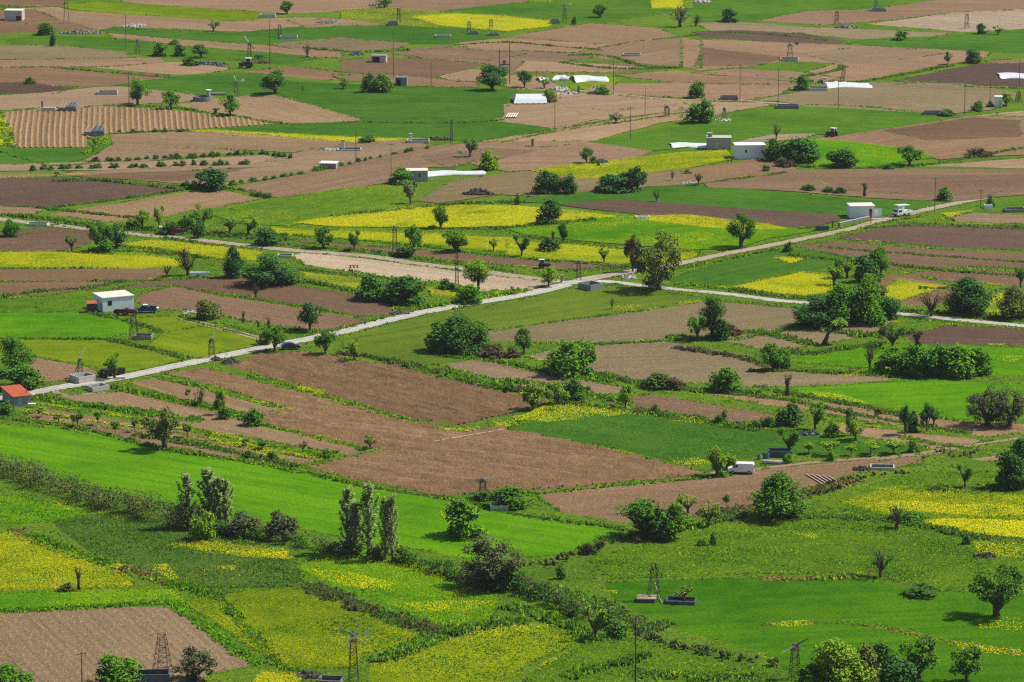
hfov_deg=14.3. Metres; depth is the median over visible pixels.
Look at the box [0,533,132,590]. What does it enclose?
flowering field
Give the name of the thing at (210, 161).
ploughed field
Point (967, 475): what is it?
thin tree
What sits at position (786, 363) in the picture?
bush
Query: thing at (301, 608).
green field
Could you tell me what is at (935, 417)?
thin tree
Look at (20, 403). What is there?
door
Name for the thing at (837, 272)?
thin tree
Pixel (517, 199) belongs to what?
shrub
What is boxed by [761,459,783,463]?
water tank
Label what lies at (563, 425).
green field
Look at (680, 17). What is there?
bare tree
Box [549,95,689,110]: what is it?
ploughed field
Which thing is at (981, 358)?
bush
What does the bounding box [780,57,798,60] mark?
cistern
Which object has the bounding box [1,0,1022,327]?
soil clods
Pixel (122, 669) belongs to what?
bush
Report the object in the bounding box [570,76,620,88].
green field
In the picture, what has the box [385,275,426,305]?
bush
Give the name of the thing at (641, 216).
trough
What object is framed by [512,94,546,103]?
polytunnel
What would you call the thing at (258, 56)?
trailer
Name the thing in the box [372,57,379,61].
doorway
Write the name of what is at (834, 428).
bush
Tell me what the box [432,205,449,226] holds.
tree
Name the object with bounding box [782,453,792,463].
shrub
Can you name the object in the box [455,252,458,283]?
lattice tower
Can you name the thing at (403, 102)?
green field
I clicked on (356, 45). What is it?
ploughed field
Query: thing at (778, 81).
utility pole
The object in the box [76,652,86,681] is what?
utility pole
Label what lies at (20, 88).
ploughed field
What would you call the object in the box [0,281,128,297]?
ploughed field
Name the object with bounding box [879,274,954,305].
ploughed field
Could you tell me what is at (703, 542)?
shrub
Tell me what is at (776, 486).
bush
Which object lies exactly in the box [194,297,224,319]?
bush
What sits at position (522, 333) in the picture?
tree
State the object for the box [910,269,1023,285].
ploughed field
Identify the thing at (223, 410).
bush
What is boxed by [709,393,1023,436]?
ploughed field
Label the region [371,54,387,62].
open shed
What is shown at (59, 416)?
sapling
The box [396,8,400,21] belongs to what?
wind pump
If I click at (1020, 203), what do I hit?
green field
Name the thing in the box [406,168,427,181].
grey hut
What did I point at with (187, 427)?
sapling
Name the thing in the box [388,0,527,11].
ploughed field
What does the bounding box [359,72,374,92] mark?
bush
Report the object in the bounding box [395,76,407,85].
dark shed
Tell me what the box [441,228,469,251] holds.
tree
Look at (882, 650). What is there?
tree
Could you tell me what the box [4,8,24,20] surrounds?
square shed
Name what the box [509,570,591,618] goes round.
hedge
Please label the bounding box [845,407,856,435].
tree
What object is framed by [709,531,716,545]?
shrub
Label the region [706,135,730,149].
block building
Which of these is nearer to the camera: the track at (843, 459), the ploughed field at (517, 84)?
the track at (843, 459)
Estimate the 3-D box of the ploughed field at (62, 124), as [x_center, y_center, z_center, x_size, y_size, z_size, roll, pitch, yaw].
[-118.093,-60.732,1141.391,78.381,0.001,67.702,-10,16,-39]
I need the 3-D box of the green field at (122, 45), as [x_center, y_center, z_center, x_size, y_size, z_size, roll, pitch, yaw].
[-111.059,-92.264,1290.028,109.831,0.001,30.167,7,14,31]
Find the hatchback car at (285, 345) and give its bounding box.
[281,342,300,349]
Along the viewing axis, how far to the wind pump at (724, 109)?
1149.29 m
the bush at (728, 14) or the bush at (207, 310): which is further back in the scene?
the bush at (728, 14)
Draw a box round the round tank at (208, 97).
[193,89,212,101]
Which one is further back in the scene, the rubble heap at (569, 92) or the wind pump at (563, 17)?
the wind pump at (563, 17)
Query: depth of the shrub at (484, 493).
722.75 m
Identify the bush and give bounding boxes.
[0,362,45,389]
[0,400,17,415]
[0,662,34,681]
[2,218,20,236]
[36,21,55,35]
[92,651,146,681]
[94,238,115,254]
[152,42,167,56]
[158,220,178,234]
[173,44,186,55]
[174,215,194,229]
[187,509,215,542]
[189,167,228,191]
[192,218,205,238]
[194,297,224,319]
[212,520,228,536]
[215,406,232,418]
[220,244,247,277]
[226,510,262,538]
[233,252,302,285]
[239,408,261,427]
[253,226,279,245]
[256,329,272,344]
[264,509,300,539]
[336,539,366,554]
[354,272,389,301]
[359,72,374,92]
[365,545,384,561]
[373,73,393,92]
[383,279,404,303]
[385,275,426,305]
[387,167,412,184]
[391,244,416,256]
[393,546,412,563]
[423,321,460,353]
[437,313,487,356]
[444,496,488,539]
[454,283,484,304]
[463,561,485,586]
[471,327,491,348]
[477,560,523,591]
[478,149,500,170]
[489,484,533,508]
[531,170,555,194]
[536,198,562,224]
[537,236,560,251]
[542,339,593,380]
[543,89,557,101]
[548,173,559,193]
[558,173,577,193]
[562,377,585,400]
[594,174,628,193]
[601,607,616,626]
[603,620,627,640]
[607,171,644,192]
[639,372,676,389]
[645,506,675,542]
[682,98,716,123]
[687,80,705,98]
[706,366,743,392]
[708,317,730,340]
[721,8,739,22]
[722,452,736,469]
[746,470,809,517]
[763,137,789,160]
[770,349,790,368]
[775,402,803,427]
[782,136,822,162]
[790,294,837,326]
[791,661,834,681]
[794,74,810,90]
[802,637,877,681]
[817,282,863,326]
[823,421,838,437]
[825,147,859,167]
[844,642,881,681]
[845,273,887,326]
[853,253,884,281]
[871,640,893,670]
[872,345,905,374]
[874,285,901,320]
[876,653,918,681]
[892,29,908,40]
[896,343,931,378]
[906,437,920,452]
[907,410,918,432]
[912,342,953,376]
[932,342,983,377]
[936,186,952,201]
[938,275,998,316]
[964,346,994,375]
[965,48,982,62]
[976,23,987,33]
[994,284,1023,317]
[995,446,1023,488]
[1010,436,1023,460]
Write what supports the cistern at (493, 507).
on the green field at (310, 502)
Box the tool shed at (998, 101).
[994,95,1002,107]
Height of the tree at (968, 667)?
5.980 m
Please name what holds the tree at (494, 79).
on the grassland
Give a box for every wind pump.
[75,348,84,372]
[135,37,144,53]
[208,332,215,357]
[232,76,243,94]
[244,36,253,57]
[339,623,369,681]
[390,226,398,250]
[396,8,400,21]
[475,478,489,490]
[562,3,570,22]
[570,257,586,279]
[663,104,674,116]
[722,105,726,118]
[783,638,807,679]
[787,42,797,56]
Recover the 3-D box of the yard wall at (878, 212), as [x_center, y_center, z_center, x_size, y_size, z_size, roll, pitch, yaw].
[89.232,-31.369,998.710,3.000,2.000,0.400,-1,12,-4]
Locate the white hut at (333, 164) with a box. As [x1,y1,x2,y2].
[319,161,338,168]
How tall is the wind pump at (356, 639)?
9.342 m
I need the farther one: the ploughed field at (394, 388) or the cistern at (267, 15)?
the cistern at (267, 15)
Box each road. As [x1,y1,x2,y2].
[0,217,567,282]
[0,275,607,400]
[570,280,1023,326]
[577,198,986,281]
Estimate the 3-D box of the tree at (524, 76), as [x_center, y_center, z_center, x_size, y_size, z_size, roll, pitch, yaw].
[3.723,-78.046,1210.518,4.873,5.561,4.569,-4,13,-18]
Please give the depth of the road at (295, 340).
855.30 m
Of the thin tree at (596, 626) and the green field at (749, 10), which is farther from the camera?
the green field at (749, 10)
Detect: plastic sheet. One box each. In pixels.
[428,170,485,176]
[552,75,571,80]
[571,75,608,82]
[670,142,705,147]
[826,81,871,87]
[997,72,1023,78]
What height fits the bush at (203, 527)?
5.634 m
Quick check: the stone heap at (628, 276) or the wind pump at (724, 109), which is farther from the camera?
the wind pump at (724, 109)
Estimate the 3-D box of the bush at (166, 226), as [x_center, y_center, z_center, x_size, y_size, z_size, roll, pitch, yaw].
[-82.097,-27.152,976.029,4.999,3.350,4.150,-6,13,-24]
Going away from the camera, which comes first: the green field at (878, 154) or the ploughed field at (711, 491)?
the ploughed field at (711, 491)
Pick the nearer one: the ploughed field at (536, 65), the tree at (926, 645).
the tree at (926, 645)
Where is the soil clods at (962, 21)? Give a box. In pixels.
[877,10,1023,28]
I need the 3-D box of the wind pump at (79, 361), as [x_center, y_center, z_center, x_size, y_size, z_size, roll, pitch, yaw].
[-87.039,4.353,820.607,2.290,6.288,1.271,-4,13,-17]
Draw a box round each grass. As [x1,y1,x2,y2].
[0,343,1023,661]
[2,89,1023,654]
[341,52,1018,460]
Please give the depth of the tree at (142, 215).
983.27 m
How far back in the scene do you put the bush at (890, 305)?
877.27 m
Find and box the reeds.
[368,580,760,681]
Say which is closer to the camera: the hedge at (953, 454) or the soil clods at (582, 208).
the hedge at (953, 454)
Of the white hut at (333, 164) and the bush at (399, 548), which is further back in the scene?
the white hut at (333, 164)
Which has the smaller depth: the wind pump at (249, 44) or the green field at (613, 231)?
the green field at (613, 231)
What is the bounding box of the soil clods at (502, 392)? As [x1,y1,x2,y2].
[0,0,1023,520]
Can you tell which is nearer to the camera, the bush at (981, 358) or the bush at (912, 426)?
the bush at (912, 426)
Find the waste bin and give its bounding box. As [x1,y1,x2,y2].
[116,368,121,373]
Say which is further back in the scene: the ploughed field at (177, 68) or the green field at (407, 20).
the green field at (407, 20)
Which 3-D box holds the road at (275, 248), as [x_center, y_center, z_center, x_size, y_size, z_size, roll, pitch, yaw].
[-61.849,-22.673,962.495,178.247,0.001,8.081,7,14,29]
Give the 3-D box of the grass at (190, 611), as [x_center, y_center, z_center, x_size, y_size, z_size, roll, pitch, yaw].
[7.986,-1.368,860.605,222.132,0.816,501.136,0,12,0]
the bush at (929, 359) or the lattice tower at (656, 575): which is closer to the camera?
the lattice tower at (656, 575)
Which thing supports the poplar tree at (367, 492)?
on the grassland
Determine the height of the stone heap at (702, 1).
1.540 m
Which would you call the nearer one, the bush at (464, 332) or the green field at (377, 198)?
the bush at (464, 332)
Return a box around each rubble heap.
[121,23,147,26]
[182,310,195,313]
[184,60,228,64]
[254,60,270,63]
[295,669,321,678]
[315,20,338,22]
[321,148,338,150]
[348,51,363,55]
[369,2,383,5]
[389,311,409,314]
[425,136,451,140]
[462,187,495,195]
[550,86,569,90]
[557,91,579,94]
[599,158,608,162]
[799,430,819,435]
[834,23,856,27]
[851,465,869,470]
[973,552,996,557]
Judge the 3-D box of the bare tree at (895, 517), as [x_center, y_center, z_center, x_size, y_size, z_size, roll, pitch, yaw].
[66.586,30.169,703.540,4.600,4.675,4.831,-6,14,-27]
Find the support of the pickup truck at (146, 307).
on the grassland
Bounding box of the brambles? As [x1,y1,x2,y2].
[305,346,865,632]
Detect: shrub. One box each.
[24,77,35,83]
[39,163,47,169]
[49,32,55,45]
[55,582,76,591]
[90,156,99,161]
[93,163,101,167]
[99,371,108,378]
[123,219,140,229]
[169,38,178,44]
[173,152,181,158]
[182,56,199,65]
[200,159,208,165]
[217,159,225,164]
[229,179,237,185]
[240,450,251,457]
[248,176,257,181]
[264,193,271,197]
[266,451,277,457]
[279,172,288,176]
[312,166,320,170]
[319,448,332,458]
[358,135,375,142]
[436,373,443,377]
[438,278,455,289]
[471,488,495,500]
[477,343,504,359]
[503,347,521,357]
[504,383,513,392]
[514,193,520,204]
[555,563,565,579]
[571,16,576,24]
[589,156,600,163]
[595,85,610,94]
[650,404,659,411]
[659,377,686,389]
[696,539,705,545]
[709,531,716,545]
[712,414,727,422]
[715,471,727,476]
[727,323,742,335]
[747,419,761,426]
[759,416,775,427]
[761,164,769,170]
[773,157,797,167]
[782,241,793,251]
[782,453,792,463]
[806,184,815,190]
[824,187,835,192]
[826,450,834,460]
[834,186,846,192]
[881,163,894,169]
[887,509,932,524]
[899,582,940,597]
[938,108,954,115]
[962,534,970,544]
[966,147,993,156]
[970,100,983,111]
[986,100,993,106]
[986,193,994,206]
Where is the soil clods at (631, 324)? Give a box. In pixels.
[1,22,938,385]
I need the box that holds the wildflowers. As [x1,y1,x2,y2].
[0,0,1023,681]
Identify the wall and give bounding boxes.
[41,101,55,110]
[839,216,869,224]
[875,209,881,216]
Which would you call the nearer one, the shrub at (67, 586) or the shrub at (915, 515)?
the shrub at (67, 586)
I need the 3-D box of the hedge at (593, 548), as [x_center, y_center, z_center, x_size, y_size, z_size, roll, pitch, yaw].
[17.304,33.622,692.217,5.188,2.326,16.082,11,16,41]
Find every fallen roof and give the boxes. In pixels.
[58,101,77,110]
[84,125,104,135]
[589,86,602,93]
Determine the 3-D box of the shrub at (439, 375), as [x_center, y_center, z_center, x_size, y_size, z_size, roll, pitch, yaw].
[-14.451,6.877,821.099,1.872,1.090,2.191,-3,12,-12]
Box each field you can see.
[0,0,67,6]
[0,6,33,8]
[0,7,334,31]
[0,9,95,33]
[0,45,128,59]
[0,57,164,67]
[0,67,168,86]
[0,82,70,93]
[0,86,194,109]
[0,125,5,144]
[0,143,109,163]
[0,155,273,170]
[0,174,52,177]
[0,176,182,206]
[0,206,42,212]
[0,224,30,230]
[0,227,93,251]
[0,252,182,268]
[0,268,165,281]
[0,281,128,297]
[0,290,101,311]
[0,311,131,337]
[0,339,181,371]
[0,423,618,559]
[0,495,91,522]
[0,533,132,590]
[0,588,182,608]
[0,607,253,681]
[2,107,273,147]
[8,35,316,63]
[19,354,96,381]
[24,409,322,463]
[52,190,257,221]
[53,513,305,593]
[57,392,360,454]
[58,1,263,21]
[59,139,426,184]
[69,167,252,180]
[85,145,242,161]
[93,62,231,74]
[102,25,502,43]
[108,33,342,57]
[110,131,340,152]
[115,73,514,119]
[118,277,414,316]
[123,0,383,13]
[126,240,262,260]
[131,378,283,413]
[134,287,363,329]
[138,316,200,332]
[149,326,259,356]
[168,542,288,558]
[177,95,360,122]
[183,587,417,668]
[189,130,403,141]
[193,118,550,140]
[211,184,416,225]
[236,143,467,197]
[238,351,545,424]
[241,66,341,80]
[254,671,301,681]
[267,37,407,51]
[272,227,514,250]
[290,19,386,27]
[294,204,614,226]
[294,239,627,269]
[294,253,554,290]
[297,272,361,288]
[298,555,498,625]
[331,74,479,86]
[340,7,447,27]
[340,57,483,76]
[340,286,701,363]
[369,625,575,681]
[387,46,652,72]
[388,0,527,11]
[394,48,521,60]
[412,14,551,30]
[416,167,721,202]
[419,148,534,164]
[424,286,456,298]
[438,360,621,393]
[439,69,492,80]
[444,0,682,23]
[454,37,605,52]
[454,141,650,171]
[469,302,797,341]
[484,109,742,141]
[493,92,710,128]
[501,405,925,460]
[502,75,559,90]
[505,240,698,263]
[507,185,934,214]
[508,215,811,248]
[510,23,677,45]
[516,61,641,71]
[525,631,769,681]
[529,342,895,386]
[531,150,734,177]
[532,455,926,522]
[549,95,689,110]
[561,199,840,227]
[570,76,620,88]
[580,38,694,67]
[584,83,797,99]
[591,472,1023,590]
[592,105,963,150]
[604,577,1023,681]
[606,394,774,421]
[620,70,790,83]
[641,215,784,229]
[651,0,683,8]
[670,250,844,285]
[680,39,988,80]
[681,101,769,119]
[682,159,799,183]
[683,0,895,21]
[694,30,846,43]
[694,69,838,83]
[695,48,780,65]
[699,21,948,39]
[704,169,1023,200]
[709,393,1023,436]
[727,321,897,348]
[733,272,832,295]
[735,133,816,141]
[753,82,1016,112]
[758,0,1023,24]
[774,257,801,263]
[790,343,1023,376]
[792,241,1023,269]
[792,380,1023,419]
[801,46,945,62]
[802,139,934,167]
[813,174,1023,195]
[819,115,1023,158]
[833,222,1023,249]
[837,424,978,449]
[842,491,1023,535]
[848,29,1023,52]
[872,9,1023,31]
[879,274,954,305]
[880,279,942,300]
[883,117,1021,139]
[897,63,1023,87]
[904,325,1023,346]
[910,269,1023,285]
[927,158,1023,167]
[940,210,971,216]
[950,213,1023,222]
[961,200,1023,208]
[974,455,1002,460]
[989,59,1023,62]
[996,112,1023,115]
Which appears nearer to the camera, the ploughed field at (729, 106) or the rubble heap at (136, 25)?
the ploughed field at (729, 106)
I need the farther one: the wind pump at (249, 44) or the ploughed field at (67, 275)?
the wind pump at (249, 44)
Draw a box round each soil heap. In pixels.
[210,356,222,360]
[221,356,241,364]
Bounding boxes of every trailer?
[113,309,123,314]
[190,271,210,276]
[254,55,266,58]
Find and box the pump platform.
[637,594,656,602]
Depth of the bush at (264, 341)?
852.26 m
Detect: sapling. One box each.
[36,407,46,412]
[53,414,63,421]
[69,413,83,424]
[93,411,101,419]
[110,420,119,432]
[132,418,138,426]
[182,423,191,435]
[256,441,266,448]
[584,385,591,398]
[721,408,727,416]
[722,494,729,506]
[802,441,814,453]
[819,441,838,451]
[844,444,856,455]
[865,440,879,454]
[874,408,882,416]
[885,438,904,452]
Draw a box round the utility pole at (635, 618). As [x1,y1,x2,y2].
[631,616,640,681]
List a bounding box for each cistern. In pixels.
[26,222,48,226]
[69,372,95,383]
[85,382,108,391]
[97,90,117,94]
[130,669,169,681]
[133,333,153,339]
[260,14,275,17]
[277,253,293,257]
[280,35,297,38]
[317,675,343,681]
[337,147,361,150]
[388,21,397,25]
[407,138,428,143]
[435,34,450,37]
[469,31,477,34]
[488,32,498,35]
[490,503,508,510]
[550,19,559,23]
[578,280,602,290]
[623,53,640,55]
[665,596,696,604]
[720,95,737,99]
[768,448,791,457]
[776,104,798,108]
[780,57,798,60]
[809,86,827,90]
[870,464,893,470]
[871,8,885,11]
[923,110,941,114]
[1003,207,1023,212]
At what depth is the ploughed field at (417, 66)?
1252.87 m
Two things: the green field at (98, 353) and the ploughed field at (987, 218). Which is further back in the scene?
the ploughed field at (987, 218)
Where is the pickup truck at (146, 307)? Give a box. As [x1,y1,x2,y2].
[134,304,158,312]
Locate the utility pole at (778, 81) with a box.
[778,67,778,96]
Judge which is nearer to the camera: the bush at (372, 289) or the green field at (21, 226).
the bush at (372, 289)
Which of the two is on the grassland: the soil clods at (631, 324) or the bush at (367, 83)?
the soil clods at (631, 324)
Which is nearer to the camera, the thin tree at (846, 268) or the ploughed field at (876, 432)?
the ploughed field at (876, 432)
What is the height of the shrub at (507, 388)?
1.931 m
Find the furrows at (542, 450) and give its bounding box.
[169,367,704,494]
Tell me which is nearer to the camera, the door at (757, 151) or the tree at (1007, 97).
the door at (757, 151)
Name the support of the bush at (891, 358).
on the green field at (1001, 352)
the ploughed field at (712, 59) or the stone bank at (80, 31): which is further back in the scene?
the stone bank at (80, 31)
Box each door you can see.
[18,398,22,406]
[755,149,759,158]
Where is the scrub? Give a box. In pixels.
[0,0,1023,672]
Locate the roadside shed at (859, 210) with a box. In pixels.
[847,202,874,218]
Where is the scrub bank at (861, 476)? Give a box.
[826,469,909,483]
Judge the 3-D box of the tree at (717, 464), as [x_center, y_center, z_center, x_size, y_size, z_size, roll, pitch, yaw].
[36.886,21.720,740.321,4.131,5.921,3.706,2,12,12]
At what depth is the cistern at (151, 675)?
613.64 m
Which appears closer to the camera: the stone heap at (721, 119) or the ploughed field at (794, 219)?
the ploughed field at (794, 219)
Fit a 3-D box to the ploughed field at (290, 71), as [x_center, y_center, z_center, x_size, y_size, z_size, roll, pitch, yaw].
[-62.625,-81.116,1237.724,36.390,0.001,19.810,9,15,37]
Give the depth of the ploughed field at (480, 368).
824.23 m
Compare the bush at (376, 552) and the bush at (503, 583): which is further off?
the bush at (376, 552)
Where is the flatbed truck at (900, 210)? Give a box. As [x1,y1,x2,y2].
[892,204,912,216]
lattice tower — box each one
[128,316,138,339]
[152,632,173,676]
[450,120,452,141]
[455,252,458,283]
[647,563,660,600]
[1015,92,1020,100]
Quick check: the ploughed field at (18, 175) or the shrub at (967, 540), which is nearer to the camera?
the shrub at (967, 540)
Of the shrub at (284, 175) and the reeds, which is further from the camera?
the shrub at (284, 175)
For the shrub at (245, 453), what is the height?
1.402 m
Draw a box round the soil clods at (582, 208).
[0,30,1023,345]
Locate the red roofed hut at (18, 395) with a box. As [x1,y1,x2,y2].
[0,384,32,406]
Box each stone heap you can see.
[620,274,636,278]
[694,0,710,2]
[715,118,730,120]
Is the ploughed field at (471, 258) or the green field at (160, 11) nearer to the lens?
the ploughed field at (471, 258)
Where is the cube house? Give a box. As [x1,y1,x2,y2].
[733,142,765,158]
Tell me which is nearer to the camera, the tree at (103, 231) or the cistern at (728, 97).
the tree at (103, 231)
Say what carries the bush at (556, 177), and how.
on the ploughed field at (522, 183)
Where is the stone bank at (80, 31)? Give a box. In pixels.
[58,29,102,33]
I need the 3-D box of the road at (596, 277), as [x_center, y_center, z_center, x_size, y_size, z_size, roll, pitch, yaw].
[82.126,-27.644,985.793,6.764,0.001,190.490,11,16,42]
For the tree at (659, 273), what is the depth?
906.72 m
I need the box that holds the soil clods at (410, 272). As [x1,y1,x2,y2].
[295,254,540,290]
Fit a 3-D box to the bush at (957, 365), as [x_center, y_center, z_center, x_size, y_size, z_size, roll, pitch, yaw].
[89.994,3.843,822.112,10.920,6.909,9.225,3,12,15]
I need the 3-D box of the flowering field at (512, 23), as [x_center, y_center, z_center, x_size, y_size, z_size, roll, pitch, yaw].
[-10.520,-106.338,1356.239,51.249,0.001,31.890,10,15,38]
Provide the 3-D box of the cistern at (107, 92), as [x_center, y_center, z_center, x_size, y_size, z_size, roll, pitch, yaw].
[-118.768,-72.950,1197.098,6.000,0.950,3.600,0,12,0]
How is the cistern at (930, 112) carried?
on the green field at (803, 120)
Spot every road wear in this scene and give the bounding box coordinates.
[0,219,553,281]
[2,218,557,280]
[30,281,569,390]
[33,282,576,392]
[605,200,965,274]
[609,198,984,275]
[611,282,1013,325]
[614,281,1019,324]
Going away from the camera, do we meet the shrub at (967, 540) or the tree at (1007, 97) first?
the shrub at (967, 540)
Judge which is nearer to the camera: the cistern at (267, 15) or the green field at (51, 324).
the green field at (51, 324)
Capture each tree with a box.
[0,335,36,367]
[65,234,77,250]
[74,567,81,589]
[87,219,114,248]
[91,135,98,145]
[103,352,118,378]
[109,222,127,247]
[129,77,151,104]
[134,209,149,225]
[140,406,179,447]
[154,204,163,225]
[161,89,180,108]
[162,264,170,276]
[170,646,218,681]
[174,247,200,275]
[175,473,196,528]
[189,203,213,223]
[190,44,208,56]
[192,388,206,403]
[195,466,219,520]
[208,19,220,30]
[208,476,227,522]
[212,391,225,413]
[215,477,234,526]
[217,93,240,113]
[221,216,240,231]
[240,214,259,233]
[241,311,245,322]
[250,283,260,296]
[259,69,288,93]
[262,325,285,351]
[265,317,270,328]
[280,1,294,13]
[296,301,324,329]
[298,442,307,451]
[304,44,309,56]
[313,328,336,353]
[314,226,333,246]
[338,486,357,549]
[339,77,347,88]
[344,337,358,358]
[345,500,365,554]
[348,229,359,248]
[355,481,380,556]
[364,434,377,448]
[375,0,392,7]
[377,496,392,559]
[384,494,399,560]
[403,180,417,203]
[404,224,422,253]
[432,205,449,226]
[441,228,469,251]
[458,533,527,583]
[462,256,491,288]
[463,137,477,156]
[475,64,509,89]
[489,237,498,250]
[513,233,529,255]
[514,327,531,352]
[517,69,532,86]
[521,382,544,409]
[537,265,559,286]
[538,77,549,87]
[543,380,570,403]
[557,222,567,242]
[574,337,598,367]
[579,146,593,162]
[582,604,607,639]
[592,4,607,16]
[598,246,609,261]
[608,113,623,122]
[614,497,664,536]
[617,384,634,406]
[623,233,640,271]
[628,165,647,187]
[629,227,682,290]
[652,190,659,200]
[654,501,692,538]
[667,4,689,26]
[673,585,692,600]
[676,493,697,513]
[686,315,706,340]
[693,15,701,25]
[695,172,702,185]
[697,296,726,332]
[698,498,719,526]
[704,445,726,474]
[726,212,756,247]
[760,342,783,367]
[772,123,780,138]
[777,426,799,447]
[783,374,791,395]
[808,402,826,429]
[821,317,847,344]
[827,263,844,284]
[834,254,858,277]
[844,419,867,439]
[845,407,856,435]
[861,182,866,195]
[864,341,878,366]
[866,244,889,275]
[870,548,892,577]
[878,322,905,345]
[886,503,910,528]
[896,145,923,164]
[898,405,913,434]
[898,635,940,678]
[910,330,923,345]
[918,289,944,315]
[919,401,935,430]
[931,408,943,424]
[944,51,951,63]
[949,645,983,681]
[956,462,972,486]
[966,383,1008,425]
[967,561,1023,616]
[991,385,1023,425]
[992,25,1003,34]
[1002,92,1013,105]
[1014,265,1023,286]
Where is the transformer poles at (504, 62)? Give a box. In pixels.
[499,42,509,82]
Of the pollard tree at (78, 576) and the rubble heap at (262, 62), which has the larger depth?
the rubble heap at (262, 62)
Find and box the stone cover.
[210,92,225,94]
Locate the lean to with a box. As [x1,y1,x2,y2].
[86,300,97,312]
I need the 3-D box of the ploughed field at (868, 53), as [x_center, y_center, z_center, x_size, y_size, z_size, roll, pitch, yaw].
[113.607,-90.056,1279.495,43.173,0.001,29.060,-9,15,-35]
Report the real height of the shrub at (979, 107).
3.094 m
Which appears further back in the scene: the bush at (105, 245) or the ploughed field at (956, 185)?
the ploughed field at (956, 185)
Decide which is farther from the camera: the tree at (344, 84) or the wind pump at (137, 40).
the wind pump at (137, 40)
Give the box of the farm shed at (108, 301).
[93,290,134,311]
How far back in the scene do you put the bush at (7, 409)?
788.26 m
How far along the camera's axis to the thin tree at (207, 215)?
980.11 m
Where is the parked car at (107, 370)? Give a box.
[97,368,116,375]
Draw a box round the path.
[52,390,104,395]
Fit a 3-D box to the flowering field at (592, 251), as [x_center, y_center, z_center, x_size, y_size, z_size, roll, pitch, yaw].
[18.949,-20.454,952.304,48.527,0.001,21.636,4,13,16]
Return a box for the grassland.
[0,0,1023,681]
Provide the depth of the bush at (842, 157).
1069.76 m
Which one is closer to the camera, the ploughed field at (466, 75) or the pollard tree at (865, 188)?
the pollard tree at (865, 188)
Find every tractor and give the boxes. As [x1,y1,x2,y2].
[122,306,137,315]
[169,226,182,234]
[238,57,252,67]
[538,259,550,268]
[825,127,837,136]
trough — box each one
[635,215,649,218]
[815,226,828,230]
[984,204,992,208]
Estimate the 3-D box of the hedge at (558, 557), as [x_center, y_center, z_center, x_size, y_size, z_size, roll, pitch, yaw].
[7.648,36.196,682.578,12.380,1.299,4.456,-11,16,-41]
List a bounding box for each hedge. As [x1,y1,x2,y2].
[0,453,215,530]
[50,219,95,227]
[224,526,345,554]
[391,547,469,581]
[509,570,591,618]
[523,550,582,564]
[577,529,652,554]
[604,619,778,666]
[935,447,980,456]
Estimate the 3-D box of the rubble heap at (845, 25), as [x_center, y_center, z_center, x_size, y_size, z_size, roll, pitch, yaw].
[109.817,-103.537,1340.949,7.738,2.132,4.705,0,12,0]
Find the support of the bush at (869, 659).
on the grassland
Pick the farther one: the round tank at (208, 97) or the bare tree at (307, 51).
the bare tree at (307, 51)
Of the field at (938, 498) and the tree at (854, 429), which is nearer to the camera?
the field at (938, 498)
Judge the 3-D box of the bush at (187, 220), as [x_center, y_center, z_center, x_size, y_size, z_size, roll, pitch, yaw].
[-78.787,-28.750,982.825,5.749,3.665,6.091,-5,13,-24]
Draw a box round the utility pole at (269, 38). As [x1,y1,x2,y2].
[269,19,269,57]
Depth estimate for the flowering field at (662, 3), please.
1402.26 m
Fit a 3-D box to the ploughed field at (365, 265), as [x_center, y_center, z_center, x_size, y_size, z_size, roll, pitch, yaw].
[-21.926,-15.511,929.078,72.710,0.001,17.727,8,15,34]
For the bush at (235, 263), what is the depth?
922.84 m
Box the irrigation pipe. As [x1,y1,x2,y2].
[433,429,502,441]
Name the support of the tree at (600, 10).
on the grassland
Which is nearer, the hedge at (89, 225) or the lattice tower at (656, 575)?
the lattice tower at (656, 575)
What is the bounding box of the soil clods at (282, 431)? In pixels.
[0,19,1023,681]
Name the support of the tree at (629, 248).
on the grassland
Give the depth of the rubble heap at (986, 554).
684.92 m
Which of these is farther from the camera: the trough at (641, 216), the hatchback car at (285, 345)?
the trough at (641, 216)
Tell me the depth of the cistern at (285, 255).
946.88 m
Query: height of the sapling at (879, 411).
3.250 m
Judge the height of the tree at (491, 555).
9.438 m
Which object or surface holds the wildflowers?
on the grassland
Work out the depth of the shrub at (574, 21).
1349.27 m
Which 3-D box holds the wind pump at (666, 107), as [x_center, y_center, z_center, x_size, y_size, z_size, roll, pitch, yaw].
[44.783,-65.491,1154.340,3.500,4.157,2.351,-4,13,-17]
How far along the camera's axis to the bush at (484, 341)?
845.89 m
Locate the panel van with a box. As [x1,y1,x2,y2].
[727,461,754,473]
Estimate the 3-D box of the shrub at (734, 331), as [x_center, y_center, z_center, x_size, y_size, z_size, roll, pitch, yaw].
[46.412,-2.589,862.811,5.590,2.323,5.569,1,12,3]
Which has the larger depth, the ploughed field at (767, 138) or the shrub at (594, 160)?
the ploughed field at (767, 138)
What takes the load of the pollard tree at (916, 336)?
on the green field at (1001, 352)
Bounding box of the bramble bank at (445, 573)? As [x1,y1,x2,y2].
[426,568,475,585]
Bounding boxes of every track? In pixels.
[179,319,258,339]
[183,317,259,337]
[580,90,791,103]
[710,436,1023,473]
[815,111,1023,139]
[875,446,958,459]
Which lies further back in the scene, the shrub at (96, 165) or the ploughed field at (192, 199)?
the shrub at (96, 165)

